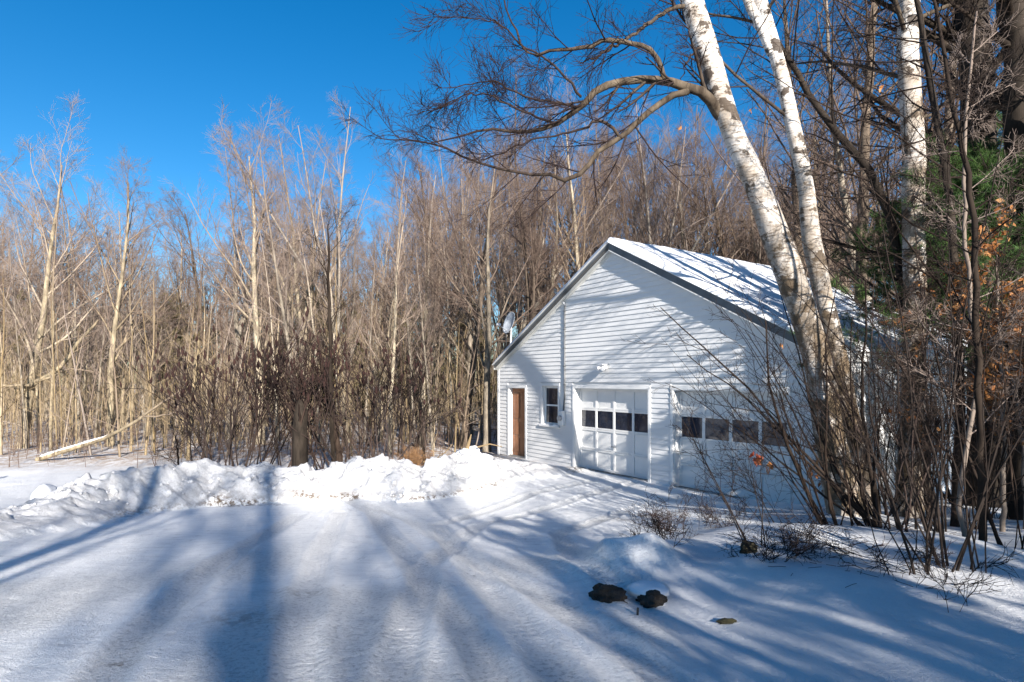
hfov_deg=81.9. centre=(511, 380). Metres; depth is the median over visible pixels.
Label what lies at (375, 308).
bare tree
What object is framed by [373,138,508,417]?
bare tree
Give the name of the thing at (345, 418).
sapling
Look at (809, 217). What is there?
birch tree
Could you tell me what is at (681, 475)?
overhead door
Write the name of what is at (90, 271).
bare tree
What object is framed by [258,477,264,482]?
snow chunk
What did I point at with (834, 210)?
bare tree
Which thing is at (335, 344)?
sumac
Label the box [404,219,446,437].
bare tree
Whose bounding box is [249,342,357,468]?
sumac
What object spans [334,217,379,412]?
bare tree
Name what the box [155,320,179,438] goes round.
sapling
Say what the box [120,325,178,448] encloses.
sapling
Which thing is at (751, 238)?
bare tree
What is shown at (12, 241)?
bare tree
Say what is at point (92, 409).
undergrowth
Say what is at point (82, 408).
sapling
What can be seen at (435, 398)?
sapling
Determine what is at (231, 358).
sapling
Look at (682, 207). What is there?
bare tree
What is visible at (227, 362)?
sapling
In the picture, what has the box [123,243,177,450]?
bare tree
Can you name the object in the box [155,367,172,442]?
sapling
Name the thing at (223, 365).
sapling
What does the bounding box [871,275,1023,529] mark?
shrub
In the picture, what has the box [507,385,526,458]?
entry door
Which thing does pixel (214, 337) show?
young conifer
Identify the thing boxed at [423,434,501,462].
snowy brush pile
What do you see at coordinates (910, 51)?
birch tree
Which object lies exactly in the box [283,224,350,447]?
bare tree
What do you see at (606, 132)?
bare tree
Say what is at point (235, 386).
sapling
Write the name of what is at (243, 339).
sumac
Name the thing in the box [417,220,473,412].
bare tree
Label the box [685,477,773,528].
shrub
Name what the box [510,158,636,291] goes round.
bare tree
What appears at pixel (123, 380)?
bare tree
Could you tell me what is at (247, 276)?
bare tree
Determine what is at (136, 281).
bare tree
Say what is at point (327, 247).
bare tree
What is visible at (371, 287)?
bare tree
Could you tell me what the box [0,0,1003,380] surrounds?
sky
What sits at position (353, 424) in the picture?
sumac
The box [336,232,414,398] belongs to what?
bare tree
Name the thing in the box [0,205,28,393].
bare tree
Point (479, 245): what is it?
bare tree
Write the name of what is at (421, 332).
bare tree
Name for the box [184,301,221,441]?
sapling
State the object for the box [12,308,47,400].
sapling
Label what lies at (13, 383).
sapling
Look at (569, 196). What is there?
bare tree
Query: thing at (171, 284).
bare tree
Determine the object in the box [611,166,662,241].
bare tree
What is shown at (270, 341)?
sapling
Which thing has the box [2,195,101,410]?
bare tree
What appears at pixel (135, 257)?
bare tree
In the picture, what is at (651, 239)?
bare tree
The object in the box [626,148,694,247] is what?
bare tree
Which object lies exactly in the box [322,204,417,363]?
bare tree
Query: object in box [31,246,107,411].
bare tree
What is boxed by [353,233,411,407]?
bare tree
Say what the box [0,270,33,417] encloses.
sapling
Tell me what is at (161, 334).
bare tree
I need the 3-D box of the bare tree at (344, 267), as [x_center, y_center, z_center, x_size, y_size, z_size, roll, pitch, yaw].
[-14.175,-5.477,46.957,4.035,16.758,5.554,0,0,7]
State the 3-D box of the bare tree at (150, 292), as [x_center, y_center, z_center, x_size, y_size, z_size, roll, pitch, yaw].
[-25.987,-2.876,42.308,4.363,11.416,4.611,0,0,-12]
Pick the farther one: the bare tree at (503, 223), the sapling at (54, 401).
the bare tree at (503, 223)
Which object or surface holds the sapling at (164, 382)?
on the ground
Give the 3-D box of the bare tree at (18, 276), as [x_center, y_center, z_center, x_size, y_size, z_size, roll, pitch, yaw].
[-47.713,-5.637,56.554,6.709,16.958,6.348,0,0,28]
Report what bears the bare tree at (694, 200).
on the ground
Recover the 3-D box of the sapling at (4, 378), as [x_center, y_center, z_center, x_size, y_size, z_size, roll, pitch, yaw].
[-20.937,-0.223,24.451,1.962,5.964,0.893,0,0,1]
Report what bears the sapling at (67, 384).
on the ground
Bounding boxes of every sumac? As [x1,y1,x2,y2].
[120,333,238,459]
[142,356,287,465]
[160,347,221,460]
[167,335,287,465]
[181,324,330,463]
[206,316,304,466]
[212,322,308,463]
[217,310,363,466]
[235,336,356,466]
[237,306,359,469]
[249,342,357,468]
[250,328,320,442]
[266,332,359,468]
[289,330,398,457]
[299,326,375,462]
[313,349,477,459]
[338,333,427,456]
[348,350,454,459]
[379,343,439,458]
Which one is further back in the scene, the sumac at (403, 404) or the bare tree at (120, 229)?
the bare tree at (120, 229)
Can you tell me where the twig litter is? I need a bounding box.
[729,509,1021,592]
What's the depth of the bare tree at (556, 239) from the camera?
25.94 m
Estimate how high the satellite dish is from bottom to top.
1.603 m
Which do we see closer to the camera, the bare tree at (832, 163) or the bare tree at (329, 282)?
the bare tree at (329, 282)
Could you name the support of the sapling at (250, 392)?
on the ground
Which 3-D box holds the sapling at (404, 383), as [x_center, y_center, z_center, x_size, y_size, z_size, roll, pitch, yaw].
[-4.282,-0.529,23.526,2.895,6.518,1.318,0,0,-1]
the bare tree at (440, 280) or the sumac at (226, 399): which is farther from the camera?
the bare tree at (440, 280)
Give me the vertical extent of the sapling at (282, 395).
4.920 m
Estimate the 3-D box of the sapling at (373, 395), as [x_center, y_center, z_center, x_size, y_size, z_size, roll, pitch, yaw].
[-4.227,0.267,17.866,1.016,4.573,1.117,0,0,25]
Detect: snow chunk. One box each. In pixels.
[62,491,68,495]
[109,487,118,495]
[163,489,171,495]
[199,494,206,499]
[208,496,214,501]
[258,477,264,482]
[270,494,277,501]
[402,488,408,494]
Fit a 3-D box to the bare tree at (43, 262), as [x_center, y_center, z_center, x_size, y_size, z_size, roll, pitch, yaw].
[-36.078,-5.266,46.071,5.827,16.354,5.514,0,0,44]
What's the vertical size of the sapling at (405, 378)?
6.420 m
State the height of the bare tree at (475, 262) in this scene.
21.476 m
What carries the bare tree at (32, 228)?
on the ground
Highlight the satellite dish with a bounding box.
[496,312,514,348]
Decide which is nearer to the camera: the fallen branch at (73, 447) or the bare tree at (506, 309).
the fallen branch at (73, 447)
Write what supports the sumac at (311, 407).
on the ground
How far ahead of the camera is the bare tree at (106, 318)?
34.07 m
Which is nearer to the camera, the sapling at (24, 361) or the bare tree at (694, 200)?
the sapling at (24, 361)
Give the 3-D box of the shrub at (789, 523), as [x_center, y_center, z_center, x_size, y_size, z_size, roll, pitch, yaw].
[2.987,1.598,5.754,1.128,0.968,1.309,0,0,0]
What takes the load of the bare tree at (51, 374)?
on the ground
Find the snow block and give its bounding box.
[30,484,56,499]
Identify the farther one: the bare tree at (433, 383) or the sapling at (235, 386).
the bare tree at (433, 383)
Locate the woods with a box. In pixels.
[1,237,882,402]
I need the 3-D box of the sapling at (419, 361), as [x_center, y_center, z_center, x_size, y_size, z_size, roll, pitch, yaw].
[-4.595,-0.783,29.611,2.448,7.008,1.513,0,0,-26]
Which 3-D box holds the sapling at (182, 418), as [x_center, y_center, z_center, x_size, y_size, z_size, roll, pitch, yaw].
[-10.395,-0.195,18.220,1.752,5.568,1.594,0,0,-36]
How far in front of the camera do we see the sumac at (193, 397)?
14.58 m
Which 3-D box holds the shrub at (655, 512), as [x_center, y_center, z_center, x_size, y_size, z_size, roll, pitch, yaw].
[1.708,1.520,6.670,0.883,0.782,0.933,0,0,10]
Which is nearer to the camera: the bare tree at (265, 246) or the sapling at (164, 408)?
the sapling at (164, 408)
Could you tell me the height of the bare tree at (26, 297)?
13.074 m
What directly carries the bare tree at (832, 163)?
on the ground
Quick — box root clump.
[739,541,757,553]
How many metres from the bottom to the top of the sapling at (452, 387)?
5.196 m
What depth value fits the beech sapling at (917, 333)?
7.82 m
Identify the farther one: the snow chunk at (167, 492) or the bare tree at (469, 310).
the bare tree at (469, 310)
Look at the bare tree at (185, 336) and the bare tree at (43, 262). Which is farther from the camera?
the bare tree at (43, 262)
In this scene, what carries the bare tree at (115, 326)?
on the ground
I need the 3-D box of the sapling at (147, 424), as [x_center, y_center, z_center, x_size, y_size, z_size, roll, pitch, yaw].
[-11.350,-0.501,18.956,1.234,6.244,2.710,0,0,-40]
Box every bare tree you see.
[0,91,172,448]
[0,138,70,319]
[0,175,100,407]
[0,189,51,413]
[0,204,73,445]
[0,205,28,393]
[0,217,37,372]
[0,217,50,448]
[0,220,43,420]
[0,225,35,355]
[0,240,8,337]
[0,241,39,380]
[0,260,85,436]
[0,261,43,371]
[1,219,115,388]
[1,257,84,381]
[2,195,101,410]
[8,198,86,449]
[13,190,84,385]
[13,242,71,419]
[14,212,93,404]
[26,173,112,435]
[30,156,135,421]
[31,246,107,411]
[38,227,129,397]
[44,241,128,437]
[46,197,111,440]
[50,144,204,445]
[61,244,161,427]
[64,173,156,392]
[66,260,138,384]
[69,233,166,434]
[76,243,135,444]
[82,221,152,437]
[84,263,127,437]
[88,230,187,404]
[97,210,163,432]
[100,216,149,444]
[118,225,180,428]
[121,185,250,432]
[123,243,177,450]
[127,276,212,429]
[133,263,182,351]
[135,265,184,441]
[148,247,195,337]
[149,203,220,423]
[152,251,241,390]
[157,94,323,444]
[157,200,242,412]
[165,281,191,351]
[167,276,210,438]
[184,250,271,384]
[198,138,341,438]
[201,87,382,442]
[201,116,327,398]
[204,231,281,432]
[206,247,248,358]
[207,211,252,351]
[208,168,298,425]
[224,124,353,435]
[232,223,285,439]
[233,165,307,377]
[237,200,290,398]
[239,224,325,391]
[242,189,307,390]
[243,218,296,451]
[244,189,319,311]
[247,205,311,419]
[249,232,323,391]
[250,197,323,359]
[258,207,325,375]
[258,230,324,377]
[258,233,327,398]
[260,180,302,367]
[264,191,322,324]
[266,195,366,461]
[270,190,359,406]
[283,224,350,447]
[285,223,373,427]
[287,325,342,461]
[293,219,333,375]
[294,201,334,329]
[297,202,341,283]
[301,186,371,411]
[311,221,360,411]
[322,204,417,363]
[331,228,382,395]
[333,198,465,420]
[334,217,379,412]
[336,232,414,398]
[340,179,436,453]
[341,243,413,354]
[342,230,393,441]
[342,235,385,419]
[343,277,361,372]
[350,220,417,427]
[351,218,400,426]
[352,183,416,414]
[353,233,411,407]
[353,251,414,441]
[355,188,458,371]
[358,122,477,423]
[360,143,433,432]
[366,182,424,438]
[370,170,474,408]
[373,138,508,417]
[374,137,528,434]
[378,190,447,447]
[383,188,496,400]
[385,166,483,350]
[385,170,454,447]
[387,156,466,441]
[392,183,478,335]
[394,206,457,450]
[397,97,568,446]
[399,242,442,444]
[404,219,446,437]
[407,114,557,451]
[409,188,466,410]
[413,256,453,436]
[414,129,475,413]
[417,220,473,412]
[419,125,516,415]
[422,177,502,325]
[425,194,470,442]
[444,143,493,421]
[444,165,526,349]
[455,151,497,367]
[458,133,511,409]
[460,148,547,342]
[466,56,625,300]
[467,103,547,413]
[468,146,563,377]
[470,135,516,352]
[478,186,529,401]
[479,129,648,333]
[480,53,579,325]
[480,92,598,310]
[485,142,579,332]
[494,152,595,312]
[495,139,691,305]
[498,119,644,308]
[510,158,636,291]
[527,122,597,280]
[547,165,615,266]
[549,160,619,293]
[552,168,645,275]
[558,135,680,288]
[562,175,629,273]
[563,98,642,264]
[564,141,650,275]
[580,111,705,265]
[581,140,708,255]
[583,123,697,252]
[586,148,676,245]
[604,94,772,254]
[610,121,762,246]
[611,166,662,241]
[622,103,761,262]
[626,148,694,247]
[631,0,1023,509]
[632,132,819,263]
[647,163,738,245]
[656,96,732,254]
[656,154,717,255]
[667,150,724,253]
[672,103,783,258]
[672,115,812,270]
[678,137,762,262]
[678,193,720,248]
[696,0,957,280]
[708,141,740,256]
[709,175,779,259]
[711,78,789,262]
[718,0,1003,303]
[719,144,787,256]
[722,0,1003,332]
[727,142,839,262]
[728,87,790,264]
[728,144,774,259]
[732,124,823,254]
[734,136,785,253]
[741,0,898,301]
[742,40,878,289]
[742,88,829,251]
[755,0,1023,526]
[758,82,922,301]
[772,96,833,280]
[780,0,1005,507]
[788,110,870,265]
[789,0,1023,519]
[789,54,1000,316]
[789,121,852,294]
[804,79,901,296]
[809,145,854,289]
[830,0,1006,389]
[835,182,899,293]
[844,103,959,297]
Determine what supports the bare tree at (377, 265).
on the ground
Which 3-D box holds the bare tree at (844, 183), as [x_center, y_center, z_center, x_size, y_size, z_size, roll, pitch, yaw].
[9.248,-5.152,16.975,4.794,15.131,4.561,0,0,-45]
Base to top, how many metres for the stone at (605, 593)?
0.212 m
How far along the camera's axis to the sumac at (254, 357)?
14.24 m
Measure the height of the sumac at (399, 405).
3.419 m
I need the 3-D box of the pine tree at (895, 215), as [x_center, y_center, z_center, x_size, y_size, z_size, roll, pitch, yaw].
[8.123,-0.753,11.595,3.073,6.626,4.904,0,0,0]
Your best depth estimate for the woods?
65.28 m
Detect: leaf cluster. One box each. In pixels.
[749,442,763,465]
[765,447,772,473]
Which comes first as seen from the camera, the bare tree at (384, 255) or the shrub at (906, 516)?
the shrub at (906, 516)
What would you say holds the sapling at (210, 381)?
on the ground
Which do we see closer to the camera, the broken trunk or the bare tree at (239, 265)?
the broken trunk
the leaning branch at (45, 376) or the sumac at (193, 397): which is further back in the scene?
the leaning branch at (45, 376)
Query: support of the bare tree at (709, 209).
on the ground
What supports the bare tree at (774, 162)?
on the ground
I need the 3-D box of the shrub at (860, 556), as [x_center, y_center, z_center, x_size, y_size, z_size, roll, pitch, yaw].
[3.147,1.562,5.405,1.889,1.175,1.961,0,0,32]
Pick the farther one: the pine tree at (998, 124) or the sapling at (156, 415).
the sapling at (156, 415)
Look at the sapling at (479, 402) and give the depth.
25.37 m
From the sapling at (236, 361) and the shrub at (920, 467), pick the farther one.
the sapling at (236, 361)
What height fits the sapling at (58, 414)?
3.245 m
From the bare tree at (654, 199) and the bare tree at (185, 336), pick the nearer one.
the bare tree at (185, 336)
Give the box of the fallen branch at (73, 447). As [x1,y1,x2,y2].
[35,388,183,460]
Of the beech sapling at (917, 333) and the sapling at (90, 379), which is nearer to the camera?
the beech sapling at (917, 333)
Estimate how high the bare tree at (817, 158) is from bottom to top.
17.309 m
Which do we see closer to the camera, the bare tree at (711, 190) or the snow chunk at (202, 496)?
the snow chunk at (202, 496)
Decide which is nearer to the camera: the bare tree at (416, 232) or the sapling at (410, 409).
the sapling at (410, 409)
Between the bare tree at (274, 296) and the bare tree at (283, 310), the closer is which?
the bare tree at (283, 310)
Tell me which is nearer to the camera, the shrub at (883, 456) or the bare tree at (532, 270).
the shrub at (883, 456)
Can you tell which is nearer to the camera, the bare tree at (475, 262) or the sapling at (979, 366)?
the sapling at (979, 366)
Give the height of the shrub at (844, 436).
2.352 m
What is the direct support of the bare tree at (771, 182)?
on the ground
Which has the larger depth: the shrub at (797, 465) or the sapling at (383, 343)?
the sapling at (383, 343)
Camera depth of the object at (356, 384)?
33.73 m
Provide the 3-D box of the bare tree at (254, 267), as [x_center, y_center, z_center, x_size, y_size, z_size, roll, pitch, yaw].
[-10.687,-4.396,23.334,5.404,14.218,7.433,0,0,-25]
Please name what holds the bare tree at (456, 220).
on the ground
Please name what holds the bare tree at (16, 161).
on the ground
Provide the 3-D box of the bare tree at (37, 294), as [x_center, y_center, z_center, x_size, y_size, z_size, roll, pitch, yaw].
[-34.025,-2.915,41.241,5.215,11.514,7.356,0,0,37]
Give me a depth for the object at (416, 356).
33.06 m
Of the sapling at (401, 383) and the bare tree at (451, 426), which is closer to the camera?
the sapling at (401, 383)
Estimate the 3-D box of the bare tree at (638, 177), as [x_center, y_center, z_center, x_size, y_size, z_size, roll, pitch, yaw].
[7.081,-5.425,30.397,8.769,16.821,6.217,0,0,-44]
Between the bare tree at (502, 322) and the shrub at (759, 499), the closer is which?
the shrub at (759, 499)
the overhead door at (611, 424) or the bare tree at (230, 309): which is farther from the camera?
the bare tree at (230, 309)
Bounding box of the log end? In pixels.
[715,618,736,623]
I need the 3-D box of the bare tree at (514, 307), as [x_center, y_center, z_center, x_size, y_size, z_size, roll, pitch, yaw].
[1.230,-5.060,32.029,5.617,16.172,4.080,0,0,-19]
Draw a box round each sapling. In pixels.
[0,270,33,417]
[0,300,46,454]
[0,304,19,433]
[0,320,19,423]
[2,341,19,416]
[4,309,19,430]
[4,323,28,446]
[5,313,33,425]
[9,330,37,448]
[10,334,68,451]
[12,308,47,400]
[29,265,75,449]
[36,308,91,456]
[38,304,89,437]
[38,314,102,446]
[39,320,105,452]
[42,336,93,441]
[47,262,100,454]
[47,325,67,439]
[53,374,66,443]
[56,310,81,436]
[57,341,73,421]
[66,312,91,427]
[66,334,99,442]
[73,289,118,451]
[80,284,131,456]
[80,305,102,419]
[80,353,98,429]
[86,301,125,436]
[87,366,123,444]
[88,320,145,450]
[89,300,120,434]
[90,313,96,425]
[109,275,170,453]
[114,330,137,431]
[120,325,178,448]
[123,319,137,420]
[123,335,148,439]
[135,265,173,454]
[136,316,177,434]
[142,290,205,457]
[145,371,174,438]
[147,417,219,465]
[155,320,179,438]
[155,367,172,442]
[160,351,190,457]
[163,300,235,454]
[163,322,208,446]
[169,280,220,440]
[169,333,228,459]
[170,291,218,414]
[172,312,216,433]
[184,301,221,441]
[192,273,228,442]
[199,305,242,449]
[200,340,225,440]
[201,272,248,448]
[201,343,224,435]
[202,304,226,429]
[203,316,238,402]
[205,287,233,423]
[205,312,256,456]
[208,306,251,440]
[211,329,248,437]
[213,253,277,426]
[214,293,243,438]
[218,320,228,408]
[221,328,252,441]
[224,295,247,437]
[226,276,285,411]
[234,271,315,446]
[239,338,263,447]
[258,330,288,441]
[278,308,315,447]
[297,245,354,398]
[308,240,391,425]
[310,293,328,443]
[313,256,381,452]
[331,307,361,455]
[351,286,406,406]
[353,311,384,430]
[355,318,384,456]
[364,316,380,422]
[371,293,434,442]
[376,290,418,443]
[376,291,419,444]
[379,305,419,455]
[382,291,434,440]
[382,339,466,465]
[407,312,444,413]
[417,333,445,455]
[425,327,453,443]
[430,324,481,451]
[433,321,466,445]
[434,337,464,418]
[437,317,463,416]
[440,331,466,432]
[441,315,466,435]
[441,338,469,446]
[441,358,449,436]
[444,361,464,446]
[445,295,476,440]
[447,302,495,448]
[447,304,478,448]
[453,358,496,440]
[475,337,504,445]
[477,306,494,413]
[478,320,501,427]
[490,343,499,418]
[804,425,823,499]
[833,0,1023,541]
[857,265,968,520]
[890,0,1023,536]
[932,183,1023,531]
[944,272,1023,528]
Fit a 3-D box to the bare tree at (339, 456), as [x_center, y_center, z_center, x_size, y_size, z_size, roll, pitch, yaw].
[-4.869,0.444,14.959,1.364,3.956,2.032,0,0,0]
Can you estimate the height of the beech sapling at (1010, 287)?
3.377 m
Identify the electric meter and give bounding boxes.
[557,410,564,425]
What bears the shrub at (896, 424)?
on the ground
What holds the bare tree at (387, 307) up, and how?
on the ground
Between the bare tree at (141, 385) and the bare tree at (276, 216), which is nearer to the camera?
the bare tree at (141, 385)
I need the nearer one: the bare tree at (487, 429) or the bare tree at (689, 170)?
the bare tree at (487, 429)
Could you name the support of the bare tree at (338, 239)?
on the ground
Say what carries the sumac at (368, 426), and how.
on the ground
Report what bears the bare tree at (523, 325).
on the ground
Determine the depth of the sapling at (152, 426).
19.25 m
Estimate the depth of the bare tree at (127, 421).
30.84 m
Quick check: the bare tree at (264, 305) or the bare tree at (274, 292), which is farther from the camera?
the bare tree at (274, 292)
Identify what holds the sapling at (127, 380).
on the ground
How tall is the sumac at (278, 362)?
3.437 m
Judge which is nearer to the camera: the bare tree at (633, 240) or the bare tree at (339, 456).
the bare tree at (339, 456)
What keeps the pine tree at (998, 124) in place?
on the ground
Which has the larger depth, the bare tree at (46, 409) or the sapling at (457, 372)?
the bare tree at (46, 409)
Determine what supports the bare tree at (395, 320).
on the ground
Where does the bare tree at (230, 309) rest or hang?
on the ground
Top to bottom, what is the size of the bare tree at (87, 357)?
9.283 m
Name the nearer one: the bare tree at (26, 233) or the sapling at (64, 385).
the sapling at (64, 385)
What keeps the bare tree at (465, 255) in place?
on the ground
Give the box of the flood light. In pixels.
[595,364,607,370]
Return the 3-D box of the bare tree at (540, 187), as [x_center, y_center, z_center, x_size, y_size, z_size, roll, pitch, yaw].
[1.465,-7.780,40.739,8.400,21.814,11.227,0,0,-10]
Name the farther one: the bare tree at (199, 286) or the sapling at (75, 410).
the bare tree at (199, 286)
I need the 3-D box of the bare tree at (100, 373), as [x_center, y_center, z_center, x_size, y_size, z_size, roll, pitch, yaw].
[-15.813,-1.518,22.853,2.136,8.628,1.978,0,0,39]
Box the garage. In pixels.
[492,237,966,505]
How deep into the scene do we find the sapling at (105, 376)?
25.16 m
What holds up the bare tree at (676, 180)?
on the ground
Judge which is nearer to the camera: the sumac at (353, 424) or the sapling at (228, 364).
the sumac at (353, 424)
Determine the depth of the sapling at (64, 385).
24.90 m
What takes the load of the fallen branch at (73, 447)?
on the ground
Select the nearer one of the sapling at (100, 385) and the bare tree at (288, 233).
the sapling at (100, 385)
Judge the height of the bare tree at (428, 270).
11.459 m
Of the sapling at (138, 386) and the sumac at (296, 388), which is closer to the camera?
the sumac at (296, 388)
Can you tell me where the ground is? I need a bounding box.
[0,384,1023,681]
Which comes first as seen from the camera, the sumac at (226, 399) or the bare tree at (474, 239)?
the sumac at (226, 399)
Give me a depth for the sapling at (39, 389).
19.44 m
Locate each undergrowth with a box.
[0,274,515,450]
[3,383,496,467]
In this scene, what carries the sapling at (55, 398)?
on the ground
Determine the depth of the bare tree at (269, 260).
52.30 m
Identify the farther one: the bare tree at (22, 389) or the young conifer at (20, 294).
the young conifer at (20, 294)
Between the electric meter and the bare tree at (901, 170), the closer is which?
the electric meter
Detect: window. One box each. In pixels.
[539,383,559,427]
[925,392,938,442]
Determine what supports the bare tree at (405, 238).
on the ground
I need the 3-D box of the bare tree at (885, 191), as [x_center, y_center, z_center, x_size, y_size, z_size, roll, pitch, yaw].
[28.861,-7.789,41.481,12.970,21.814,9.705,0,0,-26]
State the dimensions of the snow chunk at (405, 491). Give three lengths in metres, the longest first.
0.158 x 0.157 x 0.133 m
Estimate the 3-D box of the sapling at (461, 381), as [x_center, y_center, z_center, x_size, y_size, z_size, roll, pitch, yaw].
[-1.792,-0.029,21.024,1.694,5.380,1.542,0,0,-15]
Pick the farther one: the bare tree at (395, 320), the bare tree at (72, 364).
the bare tree at (72, 364)
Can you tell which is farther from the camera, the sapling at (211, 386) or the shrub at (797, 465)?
the sapling at (211, 386)
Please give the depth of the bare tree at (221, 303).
41.41 m
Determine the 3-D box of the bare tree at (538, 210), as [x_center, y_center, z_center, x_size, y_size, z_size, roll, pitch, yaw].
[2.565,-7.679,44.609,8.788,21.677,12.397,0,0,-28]
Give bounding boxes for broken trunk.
[287,382,311,465]
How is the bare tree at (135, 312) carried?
on the ground
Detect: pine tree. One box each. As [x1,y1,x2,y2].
[788,127,1023,474]
[850,172,985,339]
[886,110,1003,362]
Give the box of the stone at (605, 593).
[588,583,627,603]
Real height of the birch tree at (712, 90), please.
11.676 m
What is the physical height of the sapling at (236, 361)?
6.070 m
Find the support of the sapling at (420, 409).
on the ground
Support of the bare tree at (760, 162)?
on the ground
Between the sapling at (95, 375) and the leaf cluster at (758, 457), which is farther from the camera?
the sapling at (95, 375)
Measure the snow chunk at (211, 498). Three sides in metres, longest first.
0.113 x 0.112 x 0.095 m
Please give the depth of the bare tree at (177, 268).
34.87 m
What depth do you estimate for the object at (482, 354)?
36.17 m
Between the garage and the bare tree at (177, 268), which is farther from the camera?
the bare tree at (177, 268)
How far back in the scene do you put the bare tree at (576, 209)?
51.98 m
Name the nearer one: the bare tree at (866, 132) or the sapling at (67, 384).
the bare tree at (866, 132)
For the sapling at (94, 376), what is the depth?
30.50 m
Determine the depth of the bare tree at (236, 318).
25.24 m
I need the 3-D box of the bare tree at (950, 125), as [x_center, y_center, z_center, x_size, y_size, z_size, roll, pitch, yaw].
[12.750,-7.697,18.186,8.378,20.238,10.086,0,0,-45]
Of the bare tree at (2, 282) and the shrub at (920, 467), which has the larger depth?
the bare tree at (2, 282)
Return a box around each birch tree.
[330,0,872,516]
[634,0,880,512]
[750,0,1015,517]
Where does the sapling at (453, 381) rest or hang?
on the ground
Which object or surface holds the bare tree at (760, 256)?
on the ground
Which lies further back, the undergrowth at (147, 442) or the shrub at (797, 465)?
the undergrowth at (147, 442)
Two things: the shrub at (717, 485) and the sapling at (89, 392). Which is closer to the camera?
the shrub at (717, 485)
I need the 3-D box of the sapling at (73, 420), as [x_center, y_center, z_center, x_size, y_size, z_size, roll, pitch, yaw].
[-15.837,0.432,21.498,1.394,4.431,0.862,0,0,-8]
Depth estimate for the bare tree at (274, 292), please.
48.45 m
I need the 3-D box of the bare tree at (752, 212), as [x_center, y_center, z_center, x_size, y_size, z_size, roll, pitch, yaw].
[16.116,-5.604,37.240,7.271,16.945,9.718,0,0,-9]
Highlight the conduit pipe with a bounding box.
[562,302,565,410]
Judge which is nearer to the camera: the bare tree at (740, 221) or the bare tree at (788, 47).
the bare tree at (788, 47)
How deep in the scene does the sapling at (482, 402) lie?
20.55 m
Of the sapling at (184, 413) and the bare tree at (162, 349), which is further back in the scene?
the bare tree at (162, 349)
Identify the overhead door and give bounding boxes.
[572,385,650,482]
[670,386,790,502]
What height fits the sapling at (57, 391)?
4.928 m
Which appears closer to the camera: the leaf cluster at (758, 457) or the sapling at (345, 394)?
the leaf cluster at (758, 457)
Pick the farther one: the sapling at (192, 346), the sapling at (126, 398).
the sapling at (126, 398)
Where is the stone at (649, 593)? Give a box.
[626,580,669,607]
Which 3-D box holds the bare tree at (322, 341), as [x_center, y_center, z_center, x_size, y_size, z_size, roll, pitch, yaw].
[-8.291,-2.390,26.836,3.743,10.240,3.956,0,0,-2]
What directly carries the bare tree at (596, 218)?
on the ground
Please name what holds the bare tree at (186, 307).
on the ground
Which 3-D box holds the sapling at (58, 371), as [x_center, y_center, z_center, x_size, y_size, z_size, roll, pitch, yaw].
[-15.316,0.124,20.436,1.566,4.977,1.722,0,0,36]
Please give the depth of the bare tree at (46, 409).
37.20 m
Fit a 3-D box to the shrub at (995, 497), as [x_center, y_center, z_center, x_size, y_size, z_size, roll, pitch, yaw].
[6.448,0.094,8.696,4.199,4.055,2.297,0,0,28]
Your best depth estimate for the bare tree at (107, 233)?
32.54 m
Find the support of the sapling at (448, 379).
on the ground
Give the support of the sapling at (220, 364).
on the ground
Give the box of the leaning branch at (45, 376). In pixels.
[3,314,102,390]
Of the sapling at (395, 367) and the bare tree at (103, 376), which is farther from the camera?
the bare tree at (103, 376)
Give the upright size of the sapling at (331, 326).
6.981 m
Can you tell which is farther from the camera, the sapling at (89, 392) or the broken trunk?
the sapling at (89, 392)
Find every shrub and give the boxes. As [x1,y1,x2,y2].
[389,440,434,465]
[618,504,694,546]
[620,238,941,525]
[625,482,702,538]
[643,257,915,527]
[665,350,780,547]
[680,389,786,522]
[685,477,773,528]
[706,79,1023,572]
[714,280,1011,516]
[715,502,856,562]
[741,244,989,531]
[741,484,971,582]
[742,330,969,574]
[743,349,895,495]
[763,493,861,559]
[774,149,1023,548]
[815,534,982,605]
[824,252,991,531]
[849,319,1023,519]
[865,326,983,489]
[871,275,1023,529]
[899,524,1023,612]
[928,358,998,503]
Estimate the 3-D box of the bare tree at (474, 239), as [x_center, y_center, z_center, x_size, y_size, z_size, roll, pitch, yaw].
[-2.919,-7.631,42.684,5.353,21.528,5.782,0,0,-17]
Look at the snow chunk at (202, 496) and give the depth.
10.77 m
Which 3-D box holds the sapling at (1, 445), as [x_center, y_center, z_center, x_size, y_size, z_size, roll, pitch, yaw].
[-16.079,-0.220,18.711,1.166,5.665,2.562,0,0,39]
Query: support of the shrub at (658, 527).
on the ground
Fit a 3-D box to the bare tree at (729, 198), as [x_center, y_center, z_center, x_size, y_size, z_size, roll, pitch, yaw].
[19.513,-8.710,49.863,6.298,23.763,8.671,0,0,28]

